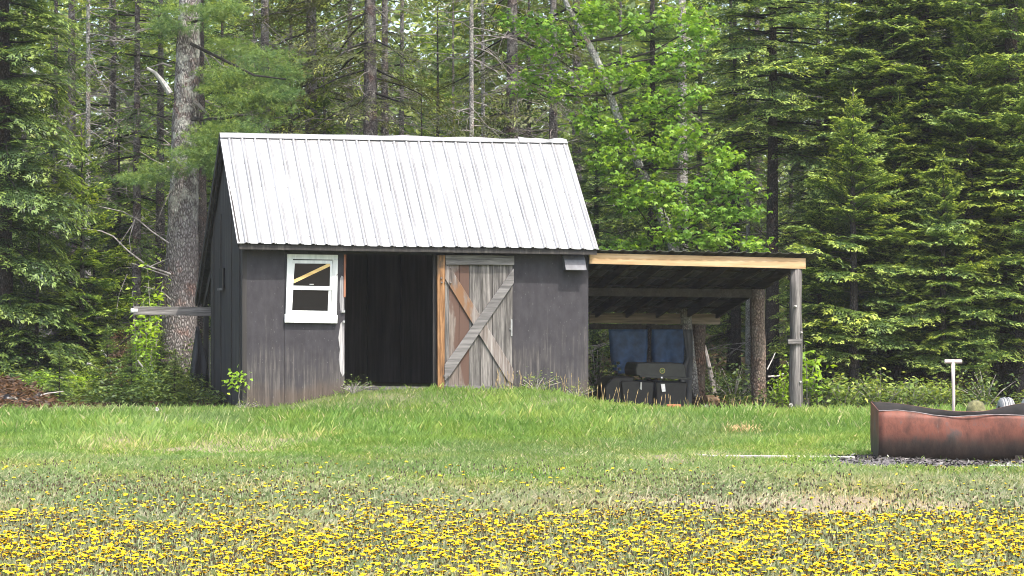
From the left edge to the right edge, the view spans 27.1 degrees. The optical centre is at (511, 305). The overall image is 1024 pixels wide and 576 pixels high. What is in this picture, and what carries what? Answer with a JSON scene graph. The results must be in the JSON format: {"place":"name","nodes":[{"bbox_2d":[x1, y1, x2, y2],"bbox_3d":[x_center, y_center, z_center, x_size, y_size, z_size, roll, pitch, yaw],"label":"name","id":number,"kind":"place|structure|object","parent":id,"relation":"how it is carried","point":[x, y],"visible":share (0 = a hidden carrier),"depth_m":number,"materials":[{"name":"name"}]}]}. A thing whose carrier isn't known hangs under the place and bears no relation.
{"place":"outdoors","nodes":[
{"label":"outdoors","id":0,"kind":"place"},
{"bbox_2d":[11,0,1003,233],"label":"sky","id":1,"kind":"structure","parent":0,"point":[406,31],"materials":[{"name":"white"}]},
{"bbox_2d":[0,241,1023,575],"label":"ground","id":2,"kind":"structure","parent":0,"point":[802,501],"depth_m":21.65,"materials":[{"name":"green plant"}]},
{"bbox_2d":[0,216,96,395],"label":"fir tree","id":3,"kind":"object","parent":2,"relation":"on","point":[49,300],"visible":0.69,"depth_m":35.32,"materials":[{"name":"green plant"}]},
{"bbox_2d":[0,0,98,377],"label":"spruce tree","id":4,"kind":"object","parent":2,"relation":"on","point":[9,163],"visible":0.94,"depth_m":35.44,"materials":[{"name":"green plant"}]},
{"bbox_2d":[9,0,98,374],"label":"spruce tree","id":5,"kind":"object","parent":2,"relation":"on","point":[22,134],"visible":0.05,"depth_m":43.96,"materials":[{"name":"green plant"}]},
{"bbox_2d":[0,373,110,409],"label":"brush litter","id":6,"kind":"object","parent":2,"relation":"on","point":[26,390],"visible":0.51,"depth_m":30.74,"materials":[{"name":"plant"}]},
{"bbox_2d":[13,3,99,335],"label":"spruce tree","id":7,"kind":"object","parent":2,"relation":"on","point":[63,235],"visible":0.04,"depth_m":46.88,"materials":[{"name":"green plant"}]},
{"bbox_2d":[43,341,81,401],"bbox_3d":[-6.654,1.027,31.399,0.656,1.026,0.680,0,0,26],"label":"fir seedling","id":8,"kind":"object","parent":2,"relation":"on","point":[60,373],"visible":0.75,"depth_m":31.39,"materials":[{"name":"green plant"}]},
{"bbox_2d":[21,264,113,374],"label":"fir tree","id":9,"kind":"object","parent":2,"relation":"on","point":[68,341],"visible":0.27,"depth_m":36.48,"materials":[{"name":"green plant"}]},
{"bbox_2d":[10,0,131,338],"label":"spruce tree","id":10,"kind":"object","parent":2,"relation":"on","point":[56,54],"visible":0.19,"depth_m":40.56,"materials":[{"name":"green plant"}]},
{"bbox_2d":[11,0,141,348],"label":"spruce tree","id":11,"kind":"object","parent":2,"relation":"on","point":[71,55],"visible":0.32,"depth_m":39.54,"materials":[{"name":"green plant"}]},
{"bbox_2d":[22,116,152,376],"bbox_3d":[-7.412,-0.818,36.596,2.194,4.929,2.089,0,0,-41],"label":"fir tree","id":12,"kind":"object","parent":2,"relation":"on","point":[81,259],"visible":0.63,"depth_m":36.51,"materials":[{"name":"green plant"}]},
{"bbox_2d":[23,0,163,354],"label":"dead spruce","id":13,"kind":"object","parent":2,"relation":"on","point":[88,70],"visible":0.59,"depth_m":38.76,"materials":[{"name":"grey plant"}]},
{"bbox_2d":[22,368,165,400],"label":"sunny ferns","id":14,"kind":"object","parent":2,"relation":"on","point":[83,379],"visible":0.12,"depth_m":33.13,"materials":[{"name":"green plant"}]},
{"bbox_2d":[52,230,144,371],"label":"fir tree","id":15,"kind":"object","parent":2,"relation":"on","point":[94,271],"visible":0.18,"depth_m":37.57,"materials":[{"name":"green plant"}]},
{"bbox_2d":[52,0,154,335],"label":"spruce tree","id":16,"kind":"object","parent":2,"relation":"on","point":[109,2],"visible":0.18,"depth_m":44.96,"materials":[{"name":"green plant"}]},
{"bbox_2d":[32,0,176,361],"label":"spruce tree","id":17,"kind":"object","parent":2,"relation":"on","point":[112,104],"visible":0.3,"depth_m":41.15,"materials":[{"name":"green plant"}]},
{"bbox_2d":[82,324,126,401],"bbox_3d":[-6.299,0.917,32.797,0.820,1.282,0.850,0,0,20],"label":"fir seedling","id":18,"kind":"object","parent":2,"relation":"on","point":[101,360],"visible":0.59,"depth_m":32.76,"materials":[{"name":"green plant"}]},
{"bbox_2d":[84,91,154,366],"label":"fir tree","id":19,"kind":"object","parent":2,"relation":"on","point":[118,271],"visible":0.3,"depth_m":39.97,"materials":[{"name":"green plant"}]},
{"bbox_2d":[51,0,212,369],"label":"spruce tree","id":20,"kind":"object","parent":2,"relation":"on","point":[137,229],"visible":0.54,"depth_m":39.12,"materials":[{"name":"green plant"}]},
{"bbox_2d":[112,339,152,405],"bbox_3d":[-5.761,1.016,31.891,0.688,1.077,0.714,0,0,10],"label":"fir seedling","id":21,"kind":"object","parent":2,"relation":"on","point":[127,370],"visible":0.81,"depth_m":31.86,"materials":[{"name":"green plant"}]},
{"bbox_2d":[119,282,151,374],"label":"maple sapling","id":22,"kind":"object","parent":2,"relation":"on","point":[136,342],"visible":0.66,"depth_m":35.48,"materials":[{"name":"green plant"}]},
{"bbox_2d":[137,315,162,371],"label":"maple sapling","id":23,"kind":"object","parent":2,"relation":"on","point":[146,348],"visible":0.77,"depth_m":35.21,"materials":[{"name":"green plant"}]},
{"bbox_2d":[131,257,170,371],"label":"maple sapling","id":24,"kind":"object","parent":2,"relation":"on","point":[152,319],"visible":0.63,"depth_m":35.90,"materials":[{"name":"green plant"}]},
{"bbox_2d":[98,0,204,364],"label":"spruce tree","id":25,"kind":"object","parent":2,"relation":"on","point":[160,156],"visible":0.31,"depth_m":39.75,"materials":[{"name":"green plant"}]},
{"bbox_2d":[142,330,181,400],"bbox_3d":[-5.514,0.960,33.235,0.782,1.180,0.754,0,0,-11],"label":"fir seedling","id":26,"kind":"object","parent":2,"relation":"on","point":[161,363],"visible":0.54,"depth_m":33.17,"materials":[{"name":"green plant"}]},
{"bbox_2d":[157,349,193,406],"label":"fir seedling","id":27,"kind":"object","parent":2,"relation":"on","point":[174,378],"visible":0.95,"depth_m":31.58,"materials":[{"name":"green plant"}]},
{"bbox_2d":[117,8,249,323],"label":"spruce tree","id":28,"kind":"object","parent":2,"relation":"on","point":[208,187],"visible":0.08,"depth_m":45.79,"materials":[{"name":"green plant"}]},
{"bbox_2d":[129,0,253,383],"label":"spruce tree","id":29,"kind":"object","parent":2,"relation":"on","point":[202,215],"visible":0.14,"depth_m":38.52,"materials":[{"name":"green plant"}]},
{"bbox_2d":[77,0,313,391],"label":"pine tree","id":30,"kind":"object","parent":2,"relation":"on","point":[188,150],"visible":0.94,"depth_m":36.49,"materials":[{"name":"green plant"}]},
{"bbox_2d":[104,329,132,357],"bbox_3d":[-6.434,0.641,34.599,0.532,0.549,0.100,0,0,-9],"label":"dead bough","id":31,"kind":"object","parent":30,"relation":"hanging from","point":[122,342],"visible":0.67,"depth_m":34.62,"materials":[{"name":"plant"}]},
{"bbox_2d":[187,327,209,399],"bbox_3d":[-5.052,0.935,34.155,0.392,1.206,0.185,0,0,-15],"label":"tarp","id":32,"kind":"object","parent":2,"relation":"on","point":[199,362],"visible":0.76,"depth_m":34.16,"materials":[{"name":"plastic"}]},
{"bbox_2d":[167,1,258,341],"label":"spruce tree","id":33,"kind":"object","parent":2,"relation":"on","point":[217,95],"visible":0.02,"depth_m":43.97,"materials":[{"name":"green plant"}]},
{"bbox_2d":[222,364,252,403],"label":"sapling","id":34,"kind":"object","parent":2,"relation":"on","point":[237,373],"visible":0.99,"depth_m":29.88,"materials":[{"name":"green plant"}]},
{"bbox_2d":[204,0,336,304],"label":"spruce tree","id":35,"kind":"object","parent":2,"relation":"on","point":[264,37],"visible":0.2,"depth_m":39.54,"materials":[{"name":"green plant"}]},
{"bbox_2d":[256,0,336,133],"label":"spruce tree","id":36,"kind":"object","parent":2,"relation":"on","point":[299,103],"visible":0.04,"depth_m":44.96,"materials":[{"name":"green plant"}]},
{"bbox_2d":[204,0,428,135],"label":"spruce tree","id":37,"kind":"object","parent":2,"relation":"on","point":[310,43],"visible":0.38,"depth_m":40.10,"materials":[{"name":"green plant"}]},
{"bbox_2d":[301,64,350,134],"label":"fir tree","id":38,"kind":"object","parent":2,"relation":"on","point":[327,102],"visible":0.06,"depth_m":39.35,"materials":[{"name":"plant"}]},
{"bbox_2d":[235,0,465,136],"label":"spruce tree","id":39,"kind":"object","parent":2,"relation":"on","point":[368,46],"visible":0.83,"depth_m":38.50,"materials":[{"name":"green plant"}]},
{"bbox_2d":[302,1,398,134],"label":"spruce tree","id":40,"kind":"object","parent":2,"relation":"on","point":[349,45],"visible":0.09,"depth_m":46.95,"materials":[{"name":"green plant"}]},
{"bbox_2d":[331,0,450,135],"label":"spruce tree","id":41,"kind":"object","parent":2,"relation":"on","point":[385,67],"visible":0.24,"depth_m":41.15,"materials":[{"name":"green plant"}]},
{"bbox_2d":[332,0,465,134],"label":"spruce tree","id":42,"kind":"object","parent":2,"relation":"on","point":[401,114],"visible":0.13,"depth_m":45.97,"materials":[{"name":"green plant"}]},
{"bbox_2d":[407,5,463,136],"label":"spruce tree","id":43,"kind":"object","parent":2,"relation":"on","point":[437,75],"visible":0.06,"depth_m":44.48,"materials":[{"name":"green plant"}]},
{"bbox_2d":[414,0,496,136],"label":"spruce tree","id":44,"kind":"object","parent":2,"relation":"on","point":[457,42],"visible":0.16,"depth_m":49.96,"materials":[{"name":"green plant"}]},
{"bbox_2d":[410,0,524,138],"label":"spruce tree","id":45,"kind":"object","parent":2,"relation":"on","point":[482,90],"visible":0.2,"depth_m":43.48,"materials":[{"name":"green plant"}]},
{"bbox_2d":[406,0,533,138],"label":"dead spruce","id":46,"kind":"object","parent":2,"relation":"on","point":[471,77],"visible":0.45,"depth_m":40.38,"materials":[{"name":"grey wood"}]},
{"bbox_2d":[131,133,819,407],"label":"shed","id":47,"kind":"structure","parent":2,"relation":"on","point":[327,262],"depth_m":31.29,"materials":[{"name":"grey wood"}]},
{"bbox_2d":[284,254,337,322],"bbox_3d":[-2.858,-0.242,30.223,0.766,0.984,0.053,0,0,-15],"label":"window","id":48,"kind":"structure","parent":47,"relation":"in","point":[311,285],"depth_m":30.23,"materials":[{"name":"paint"}]},
{"bbox_2d":[437,255,513,390],"bbox_3d":[-0.525,0.282,30.788,1.150,2.027,0.074,0,0,-15],"label":"barn door","id":49,"kind":"structure","parent":47,"relation":"in","point":[474,292],"depth_m":30.79,"materials":[{"name":"wood"}]},
{"bbox_2d":[608,329,647,373],"bbox_3d":[1.931,0.757,35.234,0.684,0.737,0.095,0,0,-15],"label":"tarp","id":50,"kind":"object","parent":47,"relation":"hanging from","point":[628,345],"visible":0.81,"depth_m":35.23,"materials":[{"name":"plastic"}]},
{"bbox_2d":[651,329,684,363],"bbox_3d":[2.609,0.760,35.415,0.580,0.740,0.096,0,0,-15],"label":"tarp","id":51,"kind":"object","parent":47,"relation":"hanging from","point":[667,345],"visible":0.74,"depth_m":35.42,"materials":[{"name":"plastic"}]},
{"bbox_2d":[679,329,692,404],"bbox_3d":[2.857,1.085,35.192,0.304,1.393,0.096,0,0,-15],"label":"post","id":52,"kind":"object","parent":47,"relation":"attached to","point":[688,344],"visible":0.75,"depth_m":35.21,"materials":[{"name":"wood"}]},
{"bbox_2d":[401,0,616,206],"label":"spruce tree","id":53,"kind":"object","parent":2,"relation":"on","point":[512,46],"visible":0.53,"depth_m":41.50,"materials":[{"name":"green plant"}]},
{"bbox_2d":[0,456,1023,575],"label":"dandelion carpet","id":54,"kind":"object","parent":2,"relation":"on","point":[308,551],"visible":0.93,"depth_m":12.80,"materials":[{"name":"yellow plant"}]},
{"bbox_2d":[0,456,1023,575],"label":"dandelion buds","id":55,"kind":"object","parent":2,"relation":"on","point":[428,472],"visible":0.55,"depth_m":13.70,"materials":[{"name":"yellow plant"}]},
{"bbox_2d":[0,280,1023,407],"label":"undergrowth","id":56,"kind":"object","parent":2,"relation":"on","point":[152,393],"visible":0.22,"depth_m":32.88,"materials":[{"name":"green plant"}]},
{"bbox_2d":[9,0,1023,356],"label":"wood","id":57,"kind":"object","parent":2,"relation":"on","point":[461,12],"visible":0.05,"depth_m":53.64,"materials":[{"name":"green plant"}]},
{"bbox_2d":[490,0,570,147],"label":"spruce tree","id":58,"kind":"object","parent":2,"relation":"on","point":[532,115],"visible":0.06,"depth_m":45.96,"materials":[{"name":"green plant"}]},
{"bbox_2d":[484,0,621,333],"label":"spruce tree","id":59,"kind":"object","parent":2,"relation":"on","point":[553,129],"visible":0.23,"depth_m":40.74,"materials":[{"name":"green plant"}]},
{"bbox_2d":[492,0,648,323],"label":"spruce tree","id":60,"kind":"object","parent":2,"relation":"on","point":[577,64],"visible":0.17,"depth_m":43.94,"materials":[{"name":"green plant"}]},
{"bbox_2d":[563,31,635,384],"bbox_3d":[1.567,-1.819,39.552,1.991,6.774,1.902,0,0,-33],"label":"fir tree","id":61,"kind":"object","parent":2,"relation":"on","point":[596,230],"visible":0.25,"depth_m":39.49,"materials":[{"name":"green plant"}]},
{"bbox_2d":[588,334,645,391],"bbox_3d":[1.446,0.993,36.180,1.672,1.040,1.225,0,0,29],"label":"bush","id":62,"kind":"object","parent":2,"relation":"on","point":[599,374],"visible":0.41,"depth_m":36.18,"materials":[{"name":"green plant"}]},
{"bbox_2d":[569,1,670,375],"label":"spruce tree","id":63,"kind":"object","parent":2,"relation":"on","point":[620,10],"visible":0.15,"depth_m":42.97,"materials":[{"name":"green plant"}]},
{"bbox_2d":[495,370,764,407],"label":"grass stalks","id":64,"kind":"object","parent":2,"relation":"on","point":[604,391],"depth_m":31.09,"materials":[{"name":"plant"}]},
{"bbox_2d":[486,0,777,397],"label":"maple tree","id":65,"kind":"object","parent":2,"relation":"on","point":[672,236],"visible":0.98,"depth_m":35.10,"materials":[{"name":"green plant"}]},
{"bbox_2d":[595,362,690,406],"bbox_3d":[2.029,1.308,33.035,1.364,0.862,0.695,0,0,-15],"label":"yard cart","id":66,"kind":"object","parent":2,"relation":"on","point":[652,391],"visible":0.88,"depth_m":32.80,"materials":[{"name":"black plastic"}]},
{"bbox_2d":[588,0,704,338],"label":"spruce tree","id":67,"kind":"object","parent":2,"relation":"on","point":[670,90],"visible":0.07,"depth_m":46.85,"materials":[{"name":"green plant"}]},
{"bbox_2d":[581,0,717,379],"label":"fir tree","id":68,"kind":"object","parent":2,"relation":"on","point":[652,41],"visible":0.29,"depth_m":38.55,"materials":[{"name":"green plant"}]},
{"bbox_2d":[604,0,747,380],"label":"spruce tree","id":69,"kind":"object","parent":2,"relation":"on","point":[682,178],"visible":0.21,"depth_m":40.92,"materials":[{"name":"green plant"}]},
{"bbox_2d":[632,2,763,356],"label":"spruce tree","id":70,"kind":"object","parent":2,"relation":"on","point":[699,114],"visible":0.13,"depth_m":42.94,"materials":[{"name":"green plant"}]},
{"bbox_2d":[667,0,792,387],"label":"spruce tree","id":71,"kind":"object","parent":2,"relation":"on","point":[716,337],"visible":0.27,"depth_m":41.94,"materials":[{"name":"green plant"}]},
{"bbox_2d":[687,1,782,393],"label":"spruce tree","id":72,"kind":"object","parent":2,"relation":"on","point":[735,333],"visible":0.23,"depth_m":38.94,"materials":[{"name":"green plant"}]},
{"bbox_2d":[705,353,778,403],"bbox_3d":[3.695,1.226,35.604,1.449,0.901,1.061,0,0,-23],"label":"bush","id":73,"kind":"object","parent":2,"relation":"on","point":[738,380],"visible":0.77,"depth_m":35.53,"materials":[{"name":"green plant"}]},
{"bbox_2d":[701,0,801,395],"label":"dead spruce","id":74,"kind":"object","parent":2,"relation":"on","point":[747,343],"visible":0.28,"depth_m":38.37,"materials":[{"name":"brown plant"}]},
{"bbox_2d":[706,7,821,324],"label":"spruce tree","id":75,"kind":"object","parent":2,"relation":"on","point":[756,23],"visible":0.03,"depth_m":46.95,"materials":[{"name":"green plant"}]},
{"bbox_2d":[759,364,788,406],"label":"bush","id":76,"kind":"object","parent":2,"relation":"on","point":[780,390],"visible":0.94,"depth_m":32.98,"materials":[{"name":"green plant"}]},
{"bbox_2d":[670,0,880,400],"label":"fir tree","id":77,"kind":"object","parent":2,"relation":"on","point":[773,86],"visible":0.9,"depth_m":37.07,"materials":[{"name":"green plant"}]},
{"bbox_2d":[744,2,838,386],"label":"spruce tree","id":78,"kind":"object","parent":2,"relation":"on","point":[790,205],"visible":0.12,"depth_m":42.95,"materials":[{"name":"green plant"}]},
{"bbox_2d":[763,0,847,374],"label":"spruce tree","id":79,"kind":"object","parent":2,"relation":"on","point":[818,122],"visible":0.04,"depth_m":46.94,"materials":[{"name":"green plant"}]},
{"bbox_2d":[777,330,836,406],"bbox_3d":[4.586,0.980,33.163,0.964,1.364,0.989,0,0,41],"label":"bush","id":80,"kind":"object","parent":2,"relation":"on","point":[810,383],"visible":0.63,"depth_m":33.13,"materials":[{"name":"green plant"}]},
{"bbox_2d":[763,1,875,388],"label":"fir tree","id":81,"kind":"object","parent":2,"relation":"on","point":[801,167],"visible":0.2,"depth_m":38.70,"materials":[{"name":"green plant"}]},
{"bbox_2d":[766,187,875,403],"bbox_3d":[5.175,-0.159,35.855,1.862,3.825,1.895,0,0,26],"label":"fir tree","id":82,"kind":"object","parent":2,"relation":"on","point":[820,228],"visible":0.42,"depth_m":35.80,"materials":[{"name":"green plant"}]},
{"bbox_2d":[802,370,850,405],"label":"bush","id":83,"kind":"object","parent":2,"relation":"on","point":[828,393],"visible":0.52,"depth_m":33.35,"materials":[{"name":"green plant"}]},
{"bbox_2d":[781,1,901,386],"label":"spruce tree","id":84,"kind":"object","parent":2,"relation":"on","point":[833,137],"visible":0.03,"depth_m":42.99,"materials":[{"name":"green plant"}]},
{"bbox_2d":[821,377,867,408],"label":"bush","id":85,"kind":"object","parent":2,"relation":"on","point":[840,400],"visible":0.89,"depth_m":32.09,"materials":[{"name":"green plant"}]},
{"bbox_2d":[767,86,942,405],"bbox_3d":[5.699,-0.920,35.133,2.660,5.465,2.708,0,0,-35],"label":"fir tree","id":86,"kind":"object","parent":2,"relation":"on","point":[855,354],"visible":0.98,"depth_m":35.04,"materials":[{"name":"green plant"}]},
{"bbox_2d":[778,0,938,399],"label":"spruce tree","id":87,"kind":"object","parent":2,"relation":"on","point":[842,53],"visible":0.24,"depth_m":36.62,"materials":[{"name":"green plant"}]},
{"bbox_2d":[814,0,947,400],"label":"spruce tree","id":88,"kind":"object","parent":2,"relation":"on","point":[862,89],"visible":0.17,"depth_m":36.53,"materials":[{"name":"green plant"}]},
{"bbox_2d":[849,365,918,407],"bbox_3d":[5.598,1.288,32.260,0.791,0.807,1.445,0,0,-36],"label":"bush","id":89,"kind":"object","parent":2,"relation":"on","point":[877,394],"visible":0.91,"depth_m":32.20,"materials":[{"name":"green plant"}]},
{"bbox_2d":[820,79,965,403],"bbox_3d":[6.531,-1.036,35.858,2.588,5.629,2.262,0,0,-37],"label":"fir tree","id":90,"kind":"object","parent":2,"relation":"on","point":[894,124],"visible":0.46,"depth_m":35.72,"materials":[{"name":"green plant"}]},
{"bbox_2d":[827,0,962,402],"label":"spruce tree","id":91,"kind":"object","parent":2,"relation":"on","point":[891,60],"visible":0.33,"depth_m":36.14,"materials":[{"name":"green plant"}]},
{"bbox_2d":[859,183,960,402],"bbox_3d":[6.821,-0.213,36.247,1.915,3.934,1.949,0,0,25],"label":"fir tree","id":92,"kind":"object","parent":2,"relation":"on","point":[909,373],"visible":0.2,"depth_m":35.98,"materials":[{"name":"green plant"}]},
{"bbox_2d":[881,376,939,404],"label":"bush","id":93,"kind":"object","parent":2,"relation":"on","point":[915,396],"visible":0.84,"depth_m":32.55,"materials":[{"name":"green plant"}]},
{"bbox_2d":[841,0,989,386],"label":"fir tree","id":94,"kind":"object","parent":2,"relation":"on","point":[931,59],"visible":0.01,"depth_m":37.98,"materials":[{"name":"green plant"}]},
{"bbox_2d":[834,0,1001,399],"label":"spruce tree","id":95,"kind":"object","parent":2,"relation":"on","point":[926,19],"visible":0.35,"depth_m":36.20,"materials":[{"name":"green plant"}]},
{"bbox_2d":[812,453,1023,469],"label":"charcoal litter","id":96,"kind":"object","parent":2,"relation":"on","point":[933,462],"visible":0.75,"depth_m":20.24,"materials":[{"name":"stone"}]},
{"bbox_2d":[917,381,962,407],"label":"bush","id":97,"kind":"object","parent":2,"relation":"on","point":[946,395],"visible":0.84,"depth_m":32.62,"materials":[{"name":"green plant"}]},
{"bbox_2d":[871,148,1011,405],"bbox_3d":[7.024,-0.404,34.908,2.166,4.372,2.128,0,0,1],"label":"fir tree","id":98,"kind":"object","parent":2,"relation":"on","point":[941,332],"visible":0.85,"depth_m":34.73,"materials":[{"name":"green plant"}]},
{"bbox_2d":[886,0,1001,389],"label":"spruce tree","id":99,"kind":"object","parent":2,"relation":"on","point":[937,36],"visible":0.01,"depth_m":37.91,"materials":[{"name":"green plant"}]},
{"bbox_2d":[870,402,1023,459],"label":"tank trough","id":100,"kind":"object","parent":2,"relation":"on","point":[898,430],"visible":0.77,"depth_m":20.71,"materials":[{"name":"metal"}]},
{"bbox_2d":[874,3,1023,404],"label":"fir tree","id":101,"kind":"object","parent":2,"relation":"on","point":[971,129],"visible":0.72,"depth_m":35.16,"materials":[{"name":"green plant"}]},
{"bbox_2d":[944,360,961,410],"bbox_3d":[4.521,1.034,21.753,0.180,0.967,0.045,0,0,0],"label":"post","id":102,"kind":"object","parent":2,"relation":"on","point":[952,362],"visible":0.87,"depth_m":21.73,"materials":[{"name":"metal"}]},
{"bbox_2d":[915,0,1023,401],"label":"spruce tree","id":103,"kind":"object","parent":2,"relation":"on","point":[1010,32],"visible":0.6,"depth_m":35.31,"materials":[{"name":"green plant"}]},
{"bbox_2d":[936,81,1002,398],"bbox_3d":[8.485,-1.317,37.590,2.841,6.179,2.482,0,0,20],"label":"fir tree","id":104,"kind":"object","parent":2,"relation":"on","point":[993,367],"visible":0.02,"depth_m":37.51,"materials":[{"name":"green plant"}]},
{"bbox_2d":[936,57,1023,403],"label":"fir tree","id":105,"kind":"object","parent":2,"relation":"on","point":[1018,339],"visible":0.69,"depth_m":35.07,"materials":[{"name":"green plant"}]},
{"bbox_2d":[940,359,1022,406],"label":"bush","id":106,"kind":"object","parent":2,"relation":"on","point":[990,388],"visible":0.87,"depth_m":33.34,"materials":[{"name":"green plant"}]},
{"bbox_2d":[963,0,1023,402],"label":"fir tree","id":107,"kind":"object","parent":2,"relation":"on","point":[1000,26],"visible":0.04,"depth_m":36.27,"materials":[{"name":"green plant"}]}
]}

